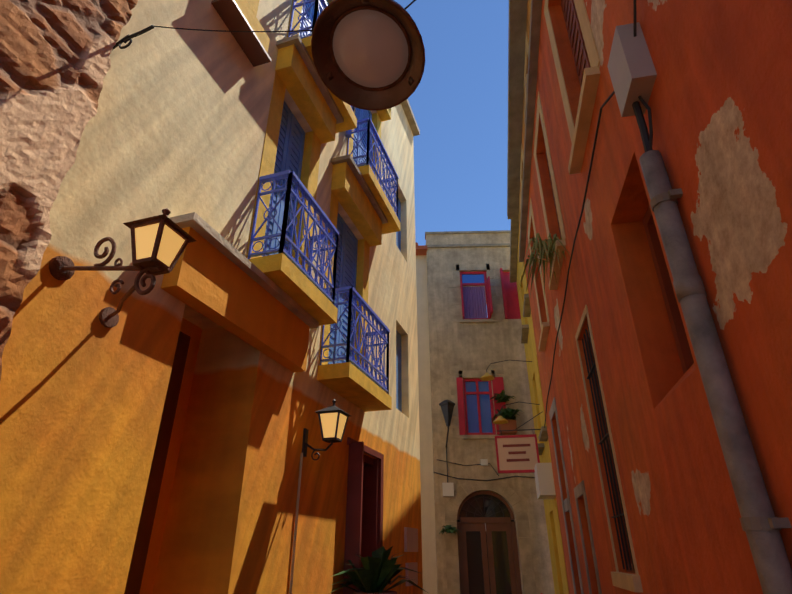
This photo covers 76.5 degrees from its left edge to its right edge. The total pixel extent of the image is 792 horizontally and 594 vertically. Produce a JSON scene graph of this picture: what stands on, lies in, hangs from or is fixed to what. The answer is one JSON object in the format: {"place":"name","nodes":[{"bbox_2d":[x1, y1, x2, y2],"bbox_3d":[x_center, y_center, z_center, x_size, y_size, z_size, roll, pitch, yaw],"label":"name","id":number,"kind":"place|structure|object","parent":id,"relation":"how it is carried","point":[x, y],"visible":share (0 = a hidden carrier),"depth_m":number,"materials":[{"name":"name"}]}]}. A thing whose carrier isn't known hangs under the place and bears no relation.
{"place":"outdoors","nodes":[
{"label":"outdoors","id":0,"kind":"place"},
{"bbox_2d":[394,0,510,317],"label":"sky","id":1,"kind":"structure","parent":0,"point":[459,104],"materials":[{"name":"blue"}]},
{"bbox_2d":[426,233,554,593],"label":"end wall","id":2,"kind":"structure","parent":0,"point":[474,346],"depth_m":13.40,"materials":[{"name":"beige paint"}]},
{"bbox_2d":[439,525,461,535],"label":"plant","id":3,"kind":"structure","parent":2,"relation":"attached to","point":[449,529],"depth_m":11.52,"materials":[{"name":"green plant"}]},
{"bbox_2d":[442,459,487,495],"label":"boxes","id":4,"kind":"object","parent":2,"relation":"attached to","point":[448,489],"visible":1,"depth_m":12.08,"materials":[{"name":"grey plastic"}]},
{"bbox_2d":[425,230,509,239],"bbox_3d":[2.407,-1.929,15.598,3.010,0.070,0.320,-1,-27,2],"label":"parapet coping","id":5,"kind":"object","parent":2,"relation":"on","point":[471,232],"visible":0.43,"depth_m":15.47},
{"bbox_2d":[427,243,509,247],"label":"cornice","id":6,"kind":"structure","parent":2,"relation":"attached to","point":[468,245],"depth_m":15.22,"materials":[{"name":"beige stone"}]},
{"bbox_2d":[463,286,486,318],"bbox_3d":[2.284,0.168,14.596,0.660,1.082,0.030,-1,-27,2],"label":"curtain","id":7,"kind":"object","parent":2,"relation":"hanging from","point":[474,299],"visible":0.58,"depth_m":14.60,"materials":[{"name":"purple fabric"}]},
{"bbox_2d":[460,271,492,318],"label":"red window","id":8,"kind":"structure","parent":2,"relation":"in","point":[486,284],"depth_m":14.77,"materials":[{"name":"wood"}]},
{"bbox_2d":[456,377,508,434],"bbox_3d":[2.225,2.843,13.103,1.230,1.500,0.185,-1,-27,2],"label":"red window","id":9,"kind":"structure","parent":2,"relation":"in","point":[498,385],"depth_m":13.13,"materials":[{"name":"red wood"}]},
{"bbox_2d":[434,399,534,482],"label":"cables","id":10,"kind":"object","parent":2,"relation":"attached to","point":[447,406],"visible":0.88,"depth_m":12.51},
{"bbox_2d":[461,494,507,516],"bbox_3d":[2.136,5.043,12.191,1.152,0.568,0.018,-1,-27,2],"label":"fanlight grille","id":11,"kind":"object","parent":2,"relation":"attached to","point":[484,506],"visible":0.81,"depth_m":12.14,"materials":[{"name":"black metal"}]},
{"bbox_2d":[457,491,521,593],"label":"end door","id":12,"kind":"structure","parent":2,"relation":"in","point":[506,524],"depth_m":11.77,"materials":[{"name":"brown wood"}]},
{"bbox_2d":[445,262,536,593],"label":"stone trim","id":13,"kind":"structure","parent":2,"relation":"attached to","point":[527,569],"depth_m":12.12,"materials":[{"name":"beige stone"}]},
{"bbox_2d":[489,390,523,424],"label":"potted plants","id":14,"kind":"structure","parent":2,"relation":"attached to","point":[507,413],"depth_m":12.75,"materials":[{"name":"green plant"}]},
{"bbox_2d":[499,420,516,434],"bbox_3d":[2.803,3.275,12.629,0.400,0.300,0.300,-1,-27,2],"label":"flower pot","id":15,"kind":"object","parent":2,"relation":"on","point":[511,425],"visible":0.79,"depth_m":12.50,"materials":[{"name":"brown ceramic"}]},
{"bbox_2d":[500,268,520,318],"bbox_3d":[3.414,-0.081,14.524,0.690,1.600,0.270,-1,-27,2],"label":"shutter","id":16,"kind":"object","parent":2,"relation":"attached to","point":[510,301],"depth_m":14.55,"materials":[{"name":"paint"}]},
{"bbox_2d":[497,437,537,469],"bbox_3d":[2.404,3.106,9.963,0.780,0.680,0.040,-5,-27,10],"label":"sign panel","id":17,"kind":"object","parent":2,"relation":"attached to","point":[504,455],"visible":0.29,"depth_m":9.94,"materials":[{"name":"beige wood"}]},
{"bbox_2d":[503,444,529,461],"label":"sign letters","id":18,"kind":"object","parent":17,"relation":"attached to","point":[516,452],"visible":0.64,"depth_m":9.96,"materials":[{"name":"red paint"}]},
{"bbox_2d":[495,434,539,473],"bbox_3d":[2.404,3.106,9.963,0.820,0.720,0.060,-5,-27,10],"label":"sign frame","id":19,"kind":"object","parent":17,"relation":"attached to","point":[516,471],"visible":0.81,"depth_m":9.94,"materials":[{"name":"red wood"}]},
{"bbox_2d":[516,226,568,593],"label":"yellow wall","id":20,"kind":"structure","parent":0,"point":[556,550],"depth_m":10.87,"materials":[{"name":"yellow paint"}]},
{"bbox_2d":[486,360,542,433],"bbox_3d":[2.593,2.125,10.888,1.067,1.909,0.973,-1,-27,2],"label":"sign iron","id":21,"kind":"object","parent":20,"relation":"attached to","point":[517,402],"visible":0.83,"depth_m":10.22,"materials":[{"name":"black metal"}]},
{"bbox_2d":[480,373,507,423],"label":"pendant shades","id":22,"kind":"object","parent":21,"relation":"hanging from","point":[489,377],"visible":1,"depth_m":10.82,"materials":[{"name":"orange"}]},
{"bbox_2d":[510,218,547,454],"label":"yellow wall sills","id":23,"kind":"structure","parent":20,"relation":"attached to","point":[514,234],"depth_m":12.09,"materials":[{"name":"yellow paint"}]},
{"bbox_2d":[534,463,555,498],"bbox_3d":[2.779,3.438,9.370,0.300,0.550,0.800,-5,-27,10],"label":"utility box","id":24,"kind":"object","parent":20,"relation":"attached to","point":[544,482],"visible":0.79,"depth_m":9.05,"materials":[{"name":"white"}]},
{"label":"ground","id":25,"kind":"structure","parent":0,"visible":0},
{"bbox_2d":[0,0,137,379],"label":"rock face","id":26,"kind":"object","parent":25,"relation":"on","point":[55,63],"visible":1,"depth_m":2.34},
{"bbox_2d":[0,0,422,593],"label":"wall","id":27,"kind":"structure","parent":25,"relation":"on","point":[176,124],"depth_m":3.46,"materials":[{"name":"paint"}]},
{"bbox_2d":[49,208,195,327],"bbox_3d":[-1.262,-0.117,2.421,0.801,0.451,0.442,-13,-30,24],"label":"iron lantern","id":28,"kind":"object","parent":27,"relation":"attached to","point":[66,268],"depth_m":2.22,"materials":[{"name":"black metal"}]},
{"bbox_2d":[124,331,190,593],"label":"niche door","id":29,"kind":"structure","parent":27,"relation":"attached to","point":[139,554],"depth_m":3.62,"materials":[{"name":"brown wood"}]},
{"bbox_2d":[139,318,201,593],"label":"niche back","id":30,"kind":"object","parent":27,"relation":"attached to","point":[192,331],"visible":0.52,"depth_m":3.77,"materials":[{"name":"orange paint"}]},
{"bbox_2d":[161,227,309,372],"bbox_3d":[-1.122,0.113,3.879,0.120,0.430,1.700,-8,-28,16],"label":"hood door","id":31,"kind":"structure","parent":27,"relation":"attached to","point":[205,278],"depth_m":3.63,"materials":[{"name":"orange paint"}]},
{"bbox_2d":[170,212,318,328],"bbox_3d":[-1.092,-0.113,3.971,0.190,0.056,1.800,-8,-28,16],"label":"ledge","id":32,"kind":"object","parent":31,"relation":"on","point":[196,222],"depth_m":3.65,"materials":[{"name":"beige stone"}]},
{"bbox_2d":[211,0,271,66],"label":"slab window","id":33,"kind":"structure","parent":27,"relation":"attached to","point":[231,15],"depth_m":4.28,"materials":[{"name":"brown wood"}]},
{"bbox_2d":[235,0,269,52],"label":"hood window","id":34,"kind":"structure","parent":27,"relation":"attached to","point":[249,9],"depth_m":4.45,"materials":[{"name":"yellow paint"}]},
{"bbox_2d":[246,44,336,270],"bbox_3d":[-1.030,-1.192,5.029,0.330,2.520,1.060,-8,-28,16],"label":"door surround","id":35,"kind":"object","parent":27,"relation":"attached to","point":[294,77],"visible":0.56,"depth_m":5.16,"materials":[{"name":"yellow paint"}]},
{"bbox_2d":[262,101,304,256],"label":"blue shutters","id":36,"kind":"object","parent":35,"relation":"attached to","point":[290,149],"visible":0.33,"depth_m":5.20,"materials":[{"name":"blue wood"}]},
{"bbox_2d":[276,34,343,123],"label":"balcony slab","id":37,"kind":"structure","parent":35,"relation":"attached to","point":[296,41],"depth_m":5.37,"materials":[{"name":"beige stone"}]},
{"bbox_2d":[248,253,337,325],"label":"balcony slab","id":38,"kind":"structure","parent":27,"relation":"attached to","point":[284,273],"depth_m":4.17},
{"bbox_2d":[248,170,338,304],"bbox_3d":[-0.898,-0.471,4.614,0.344,0.857,1.030,-8,-28,16],"label":"balcony rail","id":39,"kind":"object","parent":38,"relation":"on","point":[325,236],"visible":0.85,"depth_m":4.40,"materials":[{"name":"blue metal"}]},
{"bbox_2d":[289,453,302,593],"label":"conduit","id":40,"kind":"object","parent":27,"relation":"attached to","point":[295,527],"visible":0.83,"depth_m":4.15,"materials":[{"name":"metal"}]},
{"bbox_2d":[287,0,329,37],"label":"door frame","id":41,"kind":"object","parent":27,"relation":"attached to","point":[296,16],"visible":0.02,"depth_m":5.69,"materials":[{"name":"yellow paint"}]},
{"bbox_2d":[299,0,328,36],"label":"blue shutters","id":42,"kind":"object","parent":41,"relation":"attached to","point":[310,12],"visible":0.06,"depth_m":6.38,"materials":[{"name":"blue wood"}]},
{"bbox_2d":[302,399,350,459],"bbox_3d":[-0.647,1.148,4.401,0.474,0.501,0.264,-10,-29,19],"label":"iron lantern","id":43,"kind":"object","parent":27,"relation":"attached to","point":[333,408],"depth_m":4.33,"materials":[{"name":"black metal"}]},
{"bbox_2d":[301,36,356,132],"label":"balcony slab","id":44,"kind":"structure","parent":27,"relation":"attached to","point":[349,117],"depth_m":6.00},
{"bbox_2d":[288,0,354,112],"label":"balcony rail","id":45,"kind":"object","parent":44,"relation":"on","point":[322,5],"visible":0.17,"depth_m":5.54,"materials":[{"name":"blue metal"}]},
{"bbox_2d":[345,107,351,137],"bbox_3d":[-0.637,-3.664,7.491,0.074,3.400,0.074,-12,-29,22],"label":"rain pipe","id":46,"kind":"object","parent":27,"relation":"attached to","point":[348,134],"visible":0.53,"depth_m":6.71,"materials":[{"name":"blue metal"}]},
{"bbox_2d":[319,162,381,367],"bbox_3d":[-0.562,-0.190,6.147,0.330,2.590,1.310,-8,-28,16],"label":"door frame","id":47,"kind":"object","parent":27,"relation":"attached to","point":[348,193],"visible":0.52,"depth_m":6.40,"materials":[{"name":"yellow paint"}]},
{"bbox_2d":[328,213,357,363],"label":"blue shutters","id":48,"kind":"object","parent":47,"relation":"attached to","point":[346,269],"visible":0.44,"depth_m":6.29,"materials":[{"name":"blue wood"}]},
{"bbox_2d":[331,154,387,223],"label":"balcony slab","id":49,"kind":"structure","parent":47,"relation":"attached to","point":[351,163],"depth_m":6.48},
{"bbox_2d":[317,362,391,411],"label":"balcony slab","id":50,"kind":"structure","parent":27,"relation":"attached to","point":[352,384],"depth_m":5.22,"materials":[{"name":"yellow paint"}]},
{"bbox_2d":[320,286,389,394],"bbox_3d":[-0.430,0.562,5.716,0.344,0.857,1.280,-8,-28,16],"label":"balcony rail","id":51,"kind":"object","parent":50,"relation":"on","point":[381,333],"visible":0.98,"depth_m":5.49,"materials":[{"name":"blue metal"}]},
{"bbox_2d":[343,437,383,593],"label":"street door","id":52,"kind":"structure","parent":27,"relation":"attached to","point":[364,523],"depth_m":5.49,"materials":[{"name":"brown wood"}]},
{"bbox_2d":[346,108,390,180],"bbox_3d":[-0.448,-2.503,7.721,0.330,2.540,1.350,-8,-28,16],"label":"door frame","id":53,"kind":"object","parent":27,"relation":"attached to","point":[379,117],"visible":0.21,"depth_m":8.47,"materials":[{"name":"yellow paint"}]},
{"bbox_2d":[353,107,371,164],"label":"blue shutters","id":54,"kind":"object","parent":53,"relation":"attached to","point":[360,114],"visible":0.19,"depth_m":7.84,"materials":[{"name":"blue wood"}]},
{"bbox_2d":[358,165,400,233],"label":"balcony slab","id":55,"kind":"structure","parent":27,"relation":"attached to","point":[393,224],"depth_m":6.96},
{"bbox_2d":[347,118,398,216],"bbox_3d":[-0.317,-1.773,7.301,0.344,0.857,1.320,-8,-28,16],"label":"balcony rail","id":56,"kind":"object","parent":55,"relation":"on","point":[387,161],"visible":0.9,"depth_m":7.10,"materials":[{"name":"blue metal"}]},
{"bbox_2d":[396,198,401,411],"bbox_3d":[-0.031,-0.109,8.520,0.040,4.200,0.650,-8,-28,16],"label":"window","id":57,"kind":"structure","parent":27,"relation":"attached to","point":[398,361],"depth_m":8.13,"materials":[{"name":"blue glass"}]},
{"bbox_2d":[401,99,419,135],"bbox_3d":[-0.717,-5.193,8.322,0.340,0.120,7.100,-8,-28,16],"label":"coping","id":58,"kind":"object","parent":27,"relation":"on","point":[408,112],"visible":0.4,"depth_m":10.83,"materials":[{"name":"stone"}]},
{"bbox_2d":[404,527,417,585],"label":"plaques","id":59,"kind":"object","parent":27,"relation":"attached to","point":[410,539],"visible":0.96,"depth_m":6.86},
{"bbox_2d":[353,590,396,593],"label":"plant pot","id":60,"kind":"object","parent":25,"relation":"on","point":[386,592],"visible":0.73,"depth_m":4.66,"materials":[{"name":"brown ceramic"}]},
{"bbox_2d":[330,546,427,592],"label":"plant leaves","id":61,"kind":"object","parent":60,"relation":"on","point":[378,571],"visible":0.92,"depth_m":4.70,"materials":[{"name":"green plant"}]},
{"bbox_2d":[416,255,436,593],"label":"building wall","id":62,"kind":"structure","parent":25,"relation":"on","point":[429,571],"depth_m":12.98,"materials":[{"name":"beige paint"}]},
{"bbox_2d":[416,242,426,254],"bbox_3d":[-0.810,-0.229,17.987,3.710,0.409,6.173,-1,-27,2],"label":"tile eave","id":63,"kind":"object","parent":62,"relation":"on","point":[421,250],"visible":0.02,"depth_m":15.22,"materials":[{"name":"orange tile"}]},
{"bbox_2d":[519,0,791,593],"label":"wall","id":64,"kind":"structure","parent":25,"relation":"on","point":[720,103],"depth_m":2.40,"materials":[{"name":"paint"}]},
{"bbox_2d":[112,0,415,49],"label":"span wire","id":65,"kind":"object","parent":64,"relation":"attached to","point":[126,38],"visible":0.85,"depth_m":2.89,"materials":[{"name":"black metal"}]},
{"bbox_2d":[313,0,422,108],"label":"lamp housing","id":66,"kind":"object","parent":65,"relation":"hanging from","point":[338,84],"visible":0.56,"depth_m":2.44,"materials":[{"name":"brown metal"}]},
{"bbox_2d":[311,0,424,110],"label":"hanging lamp rings","id":67,"kind":"object","parent":66,"relation":"attached to","point":[392,17],"visible":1,"depth_m":2.37,"materials":[{"name":"metal"}]},
{"bbox_2d":[333,9,407,87],"bbox_3d":[-0.122,-1.175,2.413,0.379,0.140,0.374,-1,-27,2],"label":"hanging lamp diffuser","id":68,"kind":"object","parent":66,"relation":"attached to","point":[370,48],"visible":0.92,"depth_m":2.36,"materials":[{"name":"glass"}]},
{"bbox_2d":[507,0,541,261],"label":"cornice","id":69,"kind":"structure","parent":64,"relation":"attached to","point":[517,25],"depth_m":7.35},
{"bbox_2d":[518,233,568,296],"bbox_3d":[1.738,-0.361,5.415,1.064,0.701,0.900,-1,-27,2],"label":"hanging plant","id":70,"kind":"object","parent":64,"relation":"attached to","point":[540,246],"depth_m":5.42,"materials":[{"name":"green plant"}]},
{"bbox_2d":[520,0,599,327],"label":"window surrounds","id":71,"kind":"object","parent":64,"relation":"attached to","point":[589,41],"visible":0.67,"depth_m":5.17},
{"bbox_2d":[520,66,600,351],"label":"window sills","id":72,"kind":"structure","parent":64,"relation":"attached to","point":[590,83],"depth_m":3.86,"materials":[{"name":"stone"}]},
{"bbox_2d":[546,0,590,237],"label":"window shutters","id":73,"kind":"object","parent":64,"relation":"attached to","point":[577,44],"depth_m":4.42,"materials":[{"name":"brown wood"}]},
{"bbox_2d":[549,397,601,593],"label":"stone jambs","id":74,"kind":"object","parent":64,"relation":"attached to","point":[579,489],"visible":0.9,"depth_m":6.29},
{"bbox_2d":[544,0,652,427],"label":"cables","id":75,"kind":"object","parent":64,"relation":"attached to","point":[647,138],"visible":0.94,"depth_m":2.47,"materials":[{"name":"black plastic"}]},
{"bbox_2d":[582,324,634,570],"bbox_3d":[1.758,1.170,4.203,0.030,1.960,0.610,-5,-27,10],"label":"window","id":76,"kind":"structure","parent":64,"relation":"in","point":[606,436],"depth_m":4.21,"materials":[{"name":"black glass"}]},
{"bbox_2d":[575,305,642,592],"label":"window frame","id":77,"kind":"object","parent":64,"relation":"attached to","point":[630,582],"depth_m":3.98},
{"bbox_2d":[584,331,634,572],"bbox_3d":[1.817,1.165,4.193,0.060,2.000,0.650,-5,-27,10],"label":"tall window frame","id":78,"kind":"object","parent":64,"relation":"attached to","point":[631,571],"visible":0.12,"depth_m":4.33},
{"bbox_2d":[607,22,656,116],"bbox_3d":[1.185,-1.147,2.542,0.110,0.380,0.240,-5,-27,10],"label":"junction box","id":79,"kind":"object","parent":64,"relation":"attached to","point":[632,71],"visible":1,"depth_m":2.46,"materials":[{"name":"grey plastic"}]},
{"bbox_2d":[643,205,693,372],"bbox_3d":[1.615,-0.107,2.742,0.090,1.250,0.700,-5,-27,10],"label":"shutter window","id":80,"kind":"structure","parent":64,"relation":"attached to","point":[677,326],"depth_m":3.03,"materials":[{"name":"paint"}]},
{"bbox_2d":[656,363,695,406],"bbox_3d":[1.502,0.348,2.534,0.260,0.250,0.700,-5,-27,10],"label":"window sill","id":81,"kind":"structure","parent":64,"relation":"attached to","point":[689,371],"depth_m":2.61,"materials":[{"name":"orange paint"}]},
{"bbox_2d":[639,150,791,593],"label":"pipe","id":82,"kind":"object","parent":64,"relation":"attached to","point":[771,561],"visible":0.98,"depth_m":1.83,"materials":[{"name":"grey metal"}]},
{"bbox_2d":[650,188,791,530],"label":"pipe clamps","id":83,"kind":"object","parent":64,"relation":"attached to","point":[762,523],"visible":0.73,"depth_m":1.63,"materials":[{"name":"grey metal"}]}
]}

